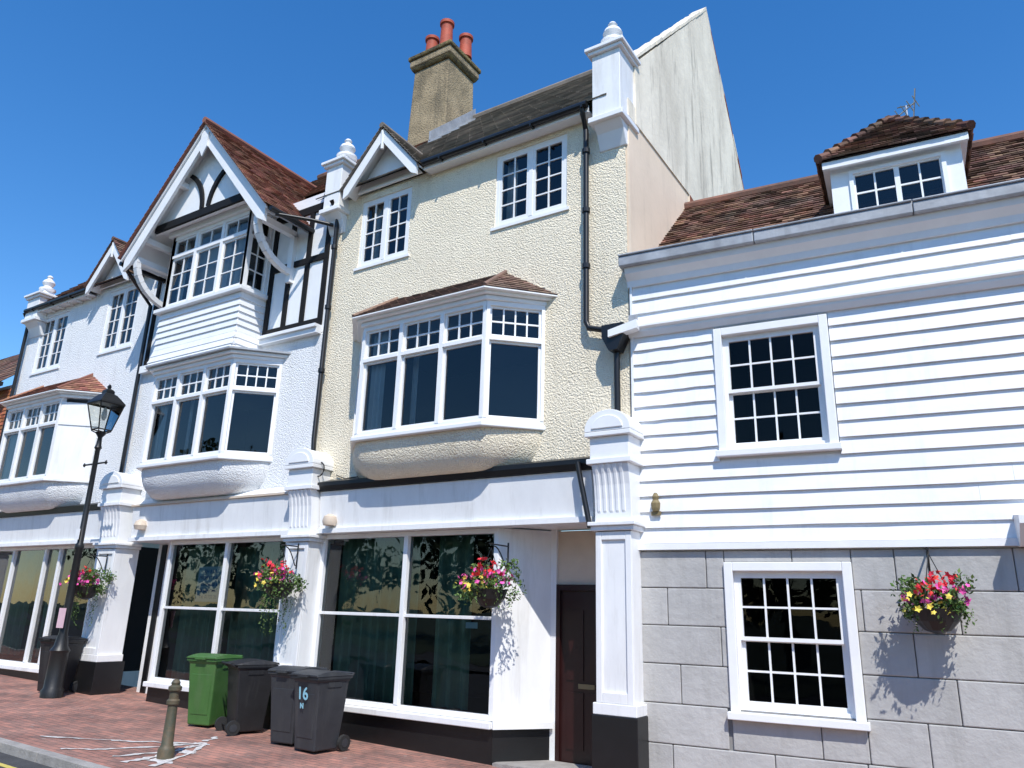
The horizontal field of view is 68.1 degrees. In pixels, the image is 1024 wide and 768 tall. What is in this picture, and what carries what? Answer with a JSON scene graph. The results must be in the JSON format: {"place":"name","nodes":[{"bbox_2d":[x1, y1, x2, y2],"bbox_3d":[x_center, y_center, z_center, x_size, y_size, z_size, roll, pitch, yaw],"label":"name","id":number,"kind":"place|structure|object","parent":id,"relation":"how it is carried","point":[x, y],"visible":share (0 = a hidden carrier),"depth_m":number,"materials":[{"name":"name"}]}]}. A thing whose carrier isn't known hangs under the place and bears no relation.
{"place":"outdoors","nodes":[
{"label":"outdoors","id":0,"kind":"place"},
{"bbox_2d":[0,752,51,767],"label":"road","id":1,"kind":"structure","parent":0,"point":[12,761],"depth_m":9.17,"materials":[{"name":"asphalt"}]},
{"bbox_2d":[0,763,15,767],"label":"yellow line","id":2,"kind":"object","parent":1,"relation":"on","point":[4,765],"depth_m":8.95,"materials":[{"name":"paint"}]},
{"bbox_2d":[0,737,109,767],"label":"kerb","id":3,"kind":"structure","parent":1,"relation":"on","point":[35,754],"depth_m":9.22,"materials":[{"name":"concrete"}]},
{"bbox_2d":[147,542,169,543],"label":"entrance ceiling","id":4,"kind":"structure","parent":0,"point":[159,542],"depth_m":15.31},
{"bbox_2d":[155,149,245,236],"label":"gable panel","id":5,"kind":"structure","parent":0,"point":[208,170],"depth_m":15.79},
{"bbox_2d":[195,566,222,601],"bbox_3d":[-5.491,3.631,13.756,0.700,0.620,0.008,-9,-20,31],"label":"shop window sign","id":6,"kind":"object","parent":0,"point":[208,584],"visible":1,"depth_m":13.76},
{"bbox_2d":[118,122,315,259],"bbox_3d":[-5.548,-3.801,16.697,4.645,2.595,3.300,-9,-20,31],"label":"gable roof","id":7,"kind":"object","parent":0,"point":[161,191],"visible":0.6,"depth_m":15.92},
{"bbox_2d":[158,224,285,678],"bbox_3d":[-5.025,1.272,15.348,4.300,8.960,3.000,-9,-20,31],"label":"interior","id":8,"kind":"object","parent":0,"point":[250,425],"visible":0.2,"depth_m":16.16,"materials":[{"name":"black"}]},
{"bbox_2d":[153,223,284,679],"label":"curtains","id":9,"kind":"object","parent":8,"relation":"attached to","point":[247,638],"visible":0.48,"depth_m":14.06,"materials":[{"name":"fabric"}]},
{"bbox_2d":[163,190,289,237],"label":"gable soffit","id":10,"kind":"structure","parent":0,"point":[166,234],"depth_m":15.69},
{"bbox_2d":[0,674,497,767],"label":"pavement","id":11,"kind":"structure","parent":0,"point":[29,716],"depth_m":10.44,"materials":[{"name":"brick"}]},
{"bbox_2d":[37,635,86,691],"bbox_3d":[-8.602,5.326,14.430,0.560,1.014,0.747,-6,-18,24],"label":"wheelie bin","id":12,"kind":"object","parent":11,"relation":"on","point":[75,644],"visible":0.61,"depth_m":14.35,"materials":[{"name":"black plastic"}]},
{"bbox_2d":[0,385,159,686],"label":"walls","id":13,"kind":"structure","parent":11,"relation":"on","point":[129,678],"depth_m":21.40,"materials":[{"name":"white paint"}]},
{"bbox_2d":[0,388,10,434],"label":"tile hanging","id":14,"kind":"object","parent":13,"relation":"attached to","point":[5,393],"visible":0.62,"depth_m":19.73,"materials":[{"name":"tile"}]},
{"bbox_2d":[39,384,125,698],"bbox_3d":[-8.228,2.852,14.509,0.820,5.942,0.523,-9,-20,31],"label":"street lamp","id":15,"kind":"object","parent":11,"relation":"on","point":[115,405],"visible":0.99,"depth_m":14.28,"materials":[{"name":"black metal"}]},
{"bbox_2d":[44,736,217,765],"bbox_3d":[-5.008,4.621,9.579,2.298,0.065,1.970,6,-17,-14],"label":"paint spill","id":16,"kind":"object","parent":11,"relation":"on","point":[170,761],"visible":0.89,"depth_m":9.71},
{"bbox_2d":[136,544,169,693],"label":"entrance wall","id":17,"kind":"structure","parent":11,"relation":"on","point":[149,619],"depth_m":15.21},
{"bbox_2d":[139,545,167,692],"bbox_3d":[-7.161,4.733,15.142,0.150,2.980,0.029,-9,-20,31],"label":"front door","id":18,"kind":"structure","parent":17,"relation":"attached to","point":[154,616],"depth_m":15.14,"materials":[{"name":"black paint"}]},
{"bbox_2d":[0,236,321,680],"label":"white roughcast townhouse","id":19,"kind":"structure","parent":11,"relation":"on","point":[81,346],"depth_m":17.50,"materials":[{"name":"paint"}]},
{"bbox_2d":[0,354,18,380],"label":"roof tiles","id":20,"kind":"object","parent":19,"relation":"attached to","point":[9,368],"visible":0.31,"depth_m":22.52,"materials":[{"name":"tile"}]},
{"bbox_2d":[0,287,139,480],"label":"windows","id":21,"kind":"structure","parent":19,"relation":"in","point":[134,289],"depth_m":17.89,"materials":[{"name":"white paint"}]},
{"bbox_2d":[29,285,139,375],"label":"window frames","id":22,"kind":"structure","parent":19,"relation":"in","point":[116,348],"depth_m":18.19,"materials":[{"name":"white paint"}]},
{"bbox_2d":[146,687,188,708],"bbox_3d":[-5.218,5.572,12.934,3.300,0.554,0.120,-9,-20,31],"label":"shop stallriser","id":23,"kind":"object","parent":11,"relation":"on","point":[158,695],"depth_m":13.53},
{"bbox_2d":[143,681,188,691],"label":"shop sill","id":24,"kind":"structure","parent":23,"relation":"on","point":[162,685],"depth_m":13.52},
{"bbox_2d":[156,679,181,759],"bbox_3d":[-4.233,4.170,9.399,0.200,0.960,0.200,-9,-20,31],"label":"cast iron bollard","id":25,"kind":"object","parent":11,"relation":"on","point":[166,750],"visible":0.97,"depth_m":9.35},
{"bbox_2d":[70,661,270,729],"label":"pier plinth","id":26,"kind":"structure","parent":11,"relation":"on","point":[96,678],"depth_m":14.38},
{"bbox_2d":[79,542,322,666],"bbox_3d":[-5.706,3.999,13.611,6.110,2.119,0.520,-9,-20,31],"label":"pier shaft","id":27,"kind":"object","parent":11,"relation":"on","point":[104,633],"visible":0.69,"depth_m":14.46,"materials":[{"name":"paint"}]},
{"bbox_2d":[59,554,116,626],"bbox_3d":[-8.166,3.950,14.555,0.806,1.395,0.750,-9,-20,31],"label":"hanging flower basket","id":28,"kind":"object","parent":27,"relation":"attached to","point":[86,592],"visible":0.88,"depth_m":14.53,"materials":[{"name":"black metal"}]},
{"bbox_2d":[127,530,287,542],"bbox_3d":[-5.558,2.806,13.906,4.650,0.073,0.300,-9,-20,31],"label":"fascia moulding","id":29,"kind":"object","parent":27,"relation":"attached to","point":[260,534],"visible":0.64,"depth_m":13.72,"materials":[{"name":"white paint"}]},
{"bbox_2d":[131,494,288,536],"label":"shop fascia","id":30,"kind":"structure","parent":27,"relation":"attached to","point":[263,513],"depth_m":13.77,"materials":[{"name":"white paint"}]},
{"bbox_2d":[134,519,146,529],"bbox_3d":[-7.267,2.750,14.848,0.260,0.200,0.260,-9,-20,31],"label":"alarm bell","id":31,"kind":"object","parent":30,"relation":"attached to","point":[140,524],"visible":1,"depth_m":14.76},
{"bbox_2d":[131,487,287,506],"bbox_3d":[-5.562,2.101,14.079,4.650,0.167,0.290,-9,-20,31],"label":"fascia cap","id":32,"kind":"object","parent":30,"relation":"on","point":[250,494],"visible":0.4,"depth_m":13.74,"materials":[{"name":"white paint"}]},
{"bbox_2d":[140,358,282,464],"bbox_3d":[-5.993,0.635,14.609,3.688,1.820,0.697,-9,-20,31],"label":"bay frame","id":33,"kind":"object","parent":27,"relation":"on","point":[229,388],"visible":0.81,"depth_m":14.08,"materials":[{"name":"wood"}]},
{"bbox_2d":[136,455,272,471],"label":"bay sill","id":34,"kind":"structure","parent":33,"relation":"attached to","point":[194,460],"depth_m":13.62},
{"bbox_2d":[144,291,264,371],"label":"oriel weatherboards","id":35,"kind":"object","parent":33,"relation":"on","point":[235,319],"visible":0.83,"depth_m":14.73,"materials":[{"name":"wood"}]},
{"bbox_2d":[153,284,267,315],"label":"oriel sill","id":36,"kind":"structure","parent":35,"relation":"on","point":[208,297],"depth_m":14.85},
{"bbox_2d":[162,210,273,307],"bbox_3d":[-6.064,-2.416,15.618,2.540,1.676,0.576,-9,-20,31],"label":"oriel frame","id":37,"kind":"object","parent":36,"relation":"on","point":[249,232],"visible":0.6,"depth_m":15.26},
{"bbox_2d":[169,204,278,245],"bbox_3d":[-6.057,-3.281,15.850,2.700,0.110,0.640,-9,-20,31],"label":"oriel head","id":38,"kind":"object","parent":37,"relation":"on","point":[211,221],"visible":0.36,"depth_m":15.74},
{"bbox_2d":[141,460,269,500],"bbox_3d":[-6.036,1.839,14.232,3.600,0.560,0.585,-9,-20,31],"label":"bay cove","id":39,"kind":"object","parent":33,"relation":"attached to","point":[203,479],"visible":0.94,"depth_m":13.71,"materials":[{"name":"paint"}]},
{"bbox_2d":[144,215,278,461],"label":"windows","id":40,"kind":"structure","parent":33,"relation":"on","point":[170,290],"depth_m":14.86,"materials":[{"name":"white paint"}]},
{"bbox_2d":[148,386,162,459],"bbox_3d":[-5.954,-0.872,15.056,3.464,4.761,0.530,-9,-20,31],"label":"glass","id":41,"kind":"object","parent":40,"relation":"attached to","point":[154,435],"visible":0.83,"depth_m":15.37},
{"bbox_2d":[149,349,287,385],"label":"bay cornice","id":42,"kind":"structure","parent":33,"relation":"on","point":[203,360],"depth_m":14.40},
{"bbox_2d":[145,346,290,377],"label":"bay lead roof","id":43,"kind":"structure","parent":42,"relation":"on","point":[148,367],"depth_m":14.12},
{"bbox_2d":[93,534,333,549],"bbox_3d":[-5.692,2.923,13.909,6.190,0.107,0.580,-9,-20,31],"label":"pier neck","id":44,"kind":"object","parent":27,"relation":"on","point":[287,538],"visible":0.91,"depth_m":12.40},
{"bbox_2d":[99,489,324,543],"bbox_3d":[-5.689,2.523,14.016,6.050,0.719,0.610,-9,-20,31],"label":"pier console","id":45,"kind":"object","parent":44,"relation":"on","point":[304,515],"visible":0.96,"depth_m":12.51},
{"bbox_2d":[97,463,332,506],"bbox_3d":[-5.700,1.969,14.139,6.190,0.408,0.610,-9,-20,31],"label":"pier cap","id":46,"kind":"object","parent":45,"relation":"on","point":[302,476],"visible":0.62,"depth_m":12.64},
{"bbox_2d":[100,448,333,486],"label":"pier cap arch","id":47,"kind":"structure","parent":46,"relation":"on","point":[299,456],"depth_m":12.69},
{"bbox_2d":[123,332,322,500],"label":"front wall","id":48,"kind":"structure","parent":27,"relation":"on","point":[296,403],"depth_m":13.76,"materials":[{"name":"paint"}]},
{"bbox_2d":[172,367,272,389],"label":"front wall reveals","id":49,"kind":"object","parent":48,"relation":"attached to","point":[252,371],"visible":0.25,"depth_m":14.77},
{"bbox_2d":[139,323,321,374],"bbox_3d":[-5.816,-0.652,15.139,5.450,0.160,0.168,-9,-20,31],"label":"string course","id":50,"kind":"object","parent":48,"relation":"attached to","point":[295,333],"visible":0.76,"depth_m":14.09,"materials":[{"name":"white paint"}]},
{"bbox_2d":[143,169,330,365],"bbox_3d":[-5.946,-2.629,15.430,5.450,3.744,0.859,-9,-20,31],"label":"timber framing","id":51,"kind":"object","parent":50,"relation":"on","point":[210,208],"visible":0.66,"depth_m":14.81,"materials":[{"name":"wood"}]},
{"bbox_2d":[145,182,277,254],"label":"purlins","id":52,"kind":"object","parent":51,"relation":"attached to","point":[159,246],"visible":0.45,"depth_m":16.25,"materials":[{"name":"white paint"}]},
{"bbox_2d":[133,215,298,307],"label":"gable brackets","id":53,"kind":"object","parent":51,"relation":"attached to","point":[288,270],"visible":0.84,"depth_m":14.67,"materials":[{"name":"white paint"}]},
{"bbox_2d":[142,192,332,365],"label":"wall","id":54,"kind":"structure","parent":48,"relation":"on","point":[313,288],"depth_m":14.74,"materials":[{"name":"white paint"}]},
{"bbox_2d":[119,213,333,472],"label":"downpipes","id":55,"kind":"object","parent":27,"relation":"on","point":[135,390],"visible":0.88,"depth_m":16.32,"materials":[{"name":"metal"}]},
{"bbox_2d":[119,205,314,282],"bbox_3d":[-6.106,-2.760,15.523,4.849,0.109,1.150,-9,-20,31],"label":"gutter","id":56,"kind":"object","parent":55,"relation":"on","point":[300,224],"visible":0.61,"depth_m":14.52,"materials":[{"name":"black paint"}]},
{"bbox_2d":[253,543,308,634],"bbox_3d":[-3.645,3.168,11.786,0.798,1.408,0.669,-9,-20,31],"label":"hanging flower basket","id":57,"kind":"object","parent":27,"relation":"attached to","point":[278,587],"visible":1,"depth_m":11.73,"materials":[{"name":"multicoloured plant"}]},
{"bbox_2d":[187,653,242,725],"bbox_3d":[-4.655,4.738,11.775,0.560,1.042,0.747,-4,-18,18],"label":"wheelie bin","id":58,"kind":"object","parent":11,"relation":"on","point":[208,689],"visible":0.82,"depth_m":11.56,"materials":[{"name":"green plastic"}]},
{"bbox_2d":[149,537,287,685],"bbox_3d":[-5.176,4.019,13.399,3.300,2.510,0.125,-9,-20,31],"label":"shop frame","id":59,"kind":"object","parent":11,"relation":"on","point":[221,608],"visible":0.62,"depth_m":13.66,"materials":[{"name":"wood"}]},
{"bbox_2d":[214,658,279,735],"bbox_3d":[-3.974,4.667,11.363,0.747,1.014,0.560,14,-21,-35],"label":"wheelie bin","id":60,"kind":"object","parent":11,"relation":"on","point":[249,685],"visible":0.98,"depth_m":11.21,"materials":[{"name":"black plastic"}]},
{"bbox_2d":[267,665,328,744],"bbox_3d":[-3.048,4.522,10.703,0.560,1.014,0.747,-7,-19,26],"label":"wheelie bin","id":61,"kind":"object","parent":11,"relation":"on","point":[282,705],"visible":0.62,"depth_m":10.48,"materials":[{"name":"grey plastic"}]},
{"bbox_2d":[290,669,354,751],"bbox_3d":[-2.598,4.429,10.302,0.592,1.014,0.762,-9,-20,31],"label":"wheelie bin","id":62,"kind":"object","parent":11,"relation":"on","point":[320,697],"visible":1,"depth_m":10.12,"materials":[{"name":"grey plastic"}]},
{"bbox_2d":[311,7,743,767],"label":"cream rendered townhouse","id":63,"kind":"structure","parent":11,"relation":"on","point":[473,395],"depth_m":11.51,"materials":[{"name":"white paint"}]},
{"bbox_2d":[164,154,356,278],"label":"parapet pier","id":64,"kind":"structure","parent":63,"relation":"on","point":[339,169],"depth_m":14.27,"materials":[{"name":"white paint"}]},
{"bbox_2d":[118,121,320,256],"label":"gable roof tiles","id":65,"kind":"object","parent":64,"relation":"on","point":[241,152],"visible":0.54,"depth_m":15.60,"materials":[{"name":"tile"}]},
{"bbox_2d":[121,125,267,261],"bbox_3d":[-6.388,-4.172,15.422,4.580,2.630,0.038,-9,-20,31],"label":"barge mould","id":66,"kind":"object","parent":65,"relation":"attached to","point":[165,192],"visible":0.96,"depth_m":15.92,"materials":[{"name":"white paint"}]},
{"bbox_2d":[199,129,209,156],"bbox_3d":[-6.363,-4.970,15.667,0.240,0.620,0.029,-9,-20,31],"label":"apex pendant","id":67,"kind":"object","parent":66,"relation":"attached to","point":[205,135],"visible":0.94,"depth_m":15.65,"materials":[{"name":"white paint"}]},
{"bbox_2d":[122,129,267,271],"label":"bargeboards","id":68,"kind":"object","parent":65,"relation":"attached to","point":[252,200],"visible":0.91,"depth_m":15.79,"materials":[{"name":"white paint"}]},
{"bbox_2d":[132,147,307,278],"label":"verge soffit","id":69,"kind":"structure","parent":65,"relation":"attached to","point":[154,255],"depth_m":16.41,"materials":[{"name":"white paint"}]},
{"bbox_2d":[336,139,356,162],"bbox_3d":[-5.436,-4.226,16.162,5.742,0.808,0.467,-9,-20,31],"label":"finial","id":70,"kind":"object","parent":64,"relation":"on","point":[347,148],"visible":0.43,"depth_m":14.67,"materials":[{"name":"white paint"}]},
{"bbox_2d":[353,134,569,271],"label":"window frames","id":71,"kind":"structure","parent":63,"relation":"in","point":[530,217],"depth_m":12.29,"materials":[{"name":"white paint"}]},
{"bbox_2d":[359,138,563,432],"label":"windows","id":72,"kind":"structure","parent":63,"relation":"in","point":[549,145],"depth_m":11.82,"materials":[{"name":"white paint"}]},
{"bbox_2d":[453,543,526,610],"bbox_3d":[-0.301,2.532,10.065,0.963,0.902,0.834,-9,-20,31],"label":"hanging flower basket","id":73,"kind":"object","parent":63,"relation":"attached to","point":[482,595],"visible":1,"depth_m":9.89,"materials":[{"name":"multicoloured plant"}]},
{"bbox_2d":[560,591,595,765],"bbox_3d":[1.006,3.923,10.091,0.800,2.260,0.055,-9,-20,31],"label":"front door","id":74,"kind":"structure","parent":63,"relation":"in","point":[578,608],"depth_m":10.16,"materials":[{"name":"red paint"}]},
{"bbox_2d":[608,314,639,337],"bbox_3d":[1.499,-0.767,10.184,0.400,0.280,0.140,-7,-19,26],"label":"gutter outlet spout","id":75,"kind":"object","parent":63,"relation":"attached to","point":[631,326],"visible":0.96,"depth_m":10.12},
{"bbox_2d":[630,287,634,418],"bbox_3d":[1.623,0.345,10.017,0.030,3.500,0.155,-7,-19,26],"label":"corner board","id":76,"kind":"object","parent":63,"relation":"attached to","point":[632,363],"visible":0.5,"depth_m":10.12,"materials":[{"name":"white paint"}]},
{"bbox_2d":[640,548,1023,767],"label":"masonry blocks","id":77,"kind":"structure","parent":11,"relation":"on","point":[993,704],"depth_m":7.99,"materials":[{"name":"stone"}]},
{"bbox_2d":[713,314,870,730],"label":"architraves","id":78,"kind":"object","parent":77,"relation":"on","point":[860,723],"visible":1,"depth_m":8.71,"materials":[{"name":"white paint"}]},
{"bbox_2d":[629,289,1017,550],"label":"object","id":79,"kind":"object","parent":77,"relation":"on","point":[784,455],"visible":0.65,"depth_m":8.99,"materials":[{"name":"white paint"}]},
{"bbox_2d":[722,325,813,435],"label":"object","id":80,"kind":"structure","parent":79,"relation":"attached to","point":[752,333],"depth_m":9.49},
{"bbox_2d":[624,196,1023,288],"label":"cornice","id":81,"kind":"structure","parent":79,"relation":"attached to","point":[991,214],"depth_m":9.27,"materials":[{"name":"white paint"}]},
{"bbox_2d":[618,178,1023,271],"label":"lead gutter","id":82,"kind":"object","parent":81,"relation":"on","point":[940,202],"visible":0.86,"depth_m":9.22,"materials":[{"name":"metal"}]},
{"bbox_2d":[628,268,1023,338],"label":"moulding","id":83,"kind":"object","parent":79,"relation":"attached to","point":[988,281],"visible":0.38,"depth_m":9.08,"materials":[{"name":"white paint"}]},
{"bbox_2d":[632,222,1023,543],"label":"weatherboards","id":84,"kind":"object","parent":79,"relation":"attached to","point":[929,392],"visible":0.94,"depth_m":8.70,"materials":[{"name":"white paint"}]},
{"bbox_2d":[651,493,660,515],"bbox_3d":[1.792,1.497,9.455,0.122,0.280,0.117,-9,-20,31],"label":"fire insurance plaque","id":85,"kind":"object","parent":84,"relation":"attached to","point":[655,505],"visible":1,"depth_m":9.42,"materials":[{"name":"brown metal"}]},
{"bbox_2d":[726,157,945,713],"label":"windows","id":86,"kind":"structure","parent":79,"relation":"attached to","point":[898,185],"depth_m":8.96,"materials":[{"name":"white paint"}]},
{"bbox_2d":[729,332,847,707],"bbox_3d":[3.986,0.371,8.975,2.665,6.442,0.227,-4,-18,17],"label":"glass","id":87,"kind":"object","parent":86,"relation":"attached to","point":[834,694],"visible":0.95,"depth_m":8.65,"materials":[{"name":"glass"}]},
{"bbox_2d":[722,325,855,717],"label":"sash boxes","id":88,"kind":"object","parent":86,"relation":"attached to","point":[744,706],"visible":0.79,"depth_m":8.73,"materials":[{"name":"white paint"}]},
{"bbox_2d":[638,538,1018,550],"bbox_3d":[5.559,1.552,7.471,9.030,0.075,0.089,-7,-19,26],"label":"drip board","id":89,"kind":"object","parent":77,"relation":"on","point":[999,542],"depth_m":8.38,"materials":[{"name":"white paint"}]},
{"bbox_2d":[890,547,976,633],"bbox_3d":[4.239,2.059,7.640,0.806,0.889,0.680,-9,-20,31],"label":"hanging flower basket","id":90,"kind":"object","parent":77,"relation":"attached to","point":[945,612],"visible":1,"depth_m":7.49,"materials":[{"name":"multicoloured plant"}]},
{"bbox_2d":[1013,514,1023,546],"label":"side console","id":91,"kind":"object","parent":77,"relation":"on","point":[1019,523],"visible":1,"depth_m":7.50,"materials":[{"name":"white paint"}]},
{"bbox_2d":[641,547,1023,767],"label":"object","id":92,"kind":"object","parent":11,"relation":"on","point":[731,738],"visible":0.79,"depth_m":8.16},
{"bbox_2d":[733,571,855,718],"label":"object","id":93,"kind":"object","parent":92,"relation":"attached to","point":[737,641],"visible":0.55,"depth_m":8.47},
{"bbox_2d":[202,117,323,192],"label":"gable ridge","id":94,"kind":"structure","parent":0,"point":[249,146],"depth_m":16.78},
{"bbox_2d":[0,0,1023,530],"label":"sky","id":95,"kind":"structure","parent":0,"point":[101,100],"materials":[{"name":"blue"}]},
{"bbox_2d":[661,141,1023,244],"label":"tiled roof","id":96,"kind":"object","parent":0,"point":[823,201],"visible":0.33,"depth_m":11.39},
{"bbox_3d":[-2.189,-2.083,21.724,5.230,7.500,5.000,-9,-20,31],"label":"rear roof","id":97,"kind":"object","parent":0,"visible":0},
{"bbox_2d":[304,140,427,196],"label":"roof tiles","id":98,"kind":"object","parent":97,"relation":"attached to","point":[320,183],"visible":0.12,"depth_m":18.02,"materials":[{"name":"tile"}]},
{"bbox_2d":[317,159,358,178],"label":"ridge tiles","id":99,"kind":"object","parent":98,"relation":"on","point":[324,174],"visible":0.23,"depth_m":21.97,"materials":[{"name":"tile"}]},
{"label":"gutter floor","id":100,"kind":"structure","parent":0,"visible":0},
{"bbox_2d":[658,138,1023,246],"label":"roof tiles","id":101,"kind":"object","parent":100,"relation":"on","point":[1014,161],"visible":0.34,"depth_m":11.38,"materials":[{"name":"tile"}]},
{"bbox_2d":[684,130,1023,209],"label":"ridge tiles","id":102,"kind":"object","parent":101,"relation":"on","point":[815,178],"visible":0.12,"depth_m":12.40,"materials":[{"name":"tile"}]},
{"bbox_2d":[816,119,973,203],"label":"dormer roof tiles","id":103,"kind":"object","parent":101,"relation":"on","point":[907,128],"visible":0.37,"depth_m":9.93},
{"bbox_2d":[814,115,975,163],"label":"dormer hips","id":104,"kind":"object","parent":103,"relation":"on","point":[971,124],"visible":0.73,"depth_m":10.09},
{"bbox_2d":[830,144,967,213],"bbox_3d":[4.860,-2.403,9.555,1.500,1.070,0.001,-7,-19,26],"label":"dormer front","id":105,"kind":"object","parent":103,"relation":"attached to","point":[841,191],"visible":0.42,"depth_m":9.69,"materials":[{"name":"white paint"}]},
{"bbox_2d":[819,123,970,204],"bbox_3d":[5.363,-3.213,10.767,1.956,1.121,2.574,-9,-20,31],"label":"dormer roof","id":106,"kind":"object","parent":105,"relation":"on","point":[891,146],"visible":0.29,"depth_m":9.87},
{"bbox_2d":[822,131,968,170],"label":"dormer fascia","id":107,"kind":"structure","parent":105,"relation":"attached to","point":[905,149],"depth_m":9.57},
{"bbox_2d":[823,140,967,205],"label":"dormer soffit","id":108,"kind":"structure","parent":105,"relation":"attached to","point":[963,144],"depth_m":9.82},
{"bbox_2d":[848,151,950,209],"bbox_3d":[4.872,-2.496,9.556,1.200,0.710,0.080,-7,-19,26],"label":"dormer frame","id":109,"kind":"object","parent":105,"relation":"attached to","point":[941,154],"visible":0.46,"depth_m":9.62,"materials":[{"name":"white paint"}]},
{"bbox_2d":[855,160,943,203],"bbox_3d":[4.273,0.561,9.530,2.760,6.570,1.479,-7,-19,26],"label":"window glass","id":110,"kind":"object","parent":109,"relation":"attached to","point":[907,175],"depth_m":10.06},
{"bbox_2d":[895,88,919,115],"bbox_3d":[5.962,-3.839,11.595,0.366,1.255,0.582,17,-23,-42],"label":"tv antenna","id":111,"kind":"object","parent":103,"relation":"on","point":[906,108],"visible":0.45,"depth_m":11.60,"materials":[{"name":"metal"}]}
]}

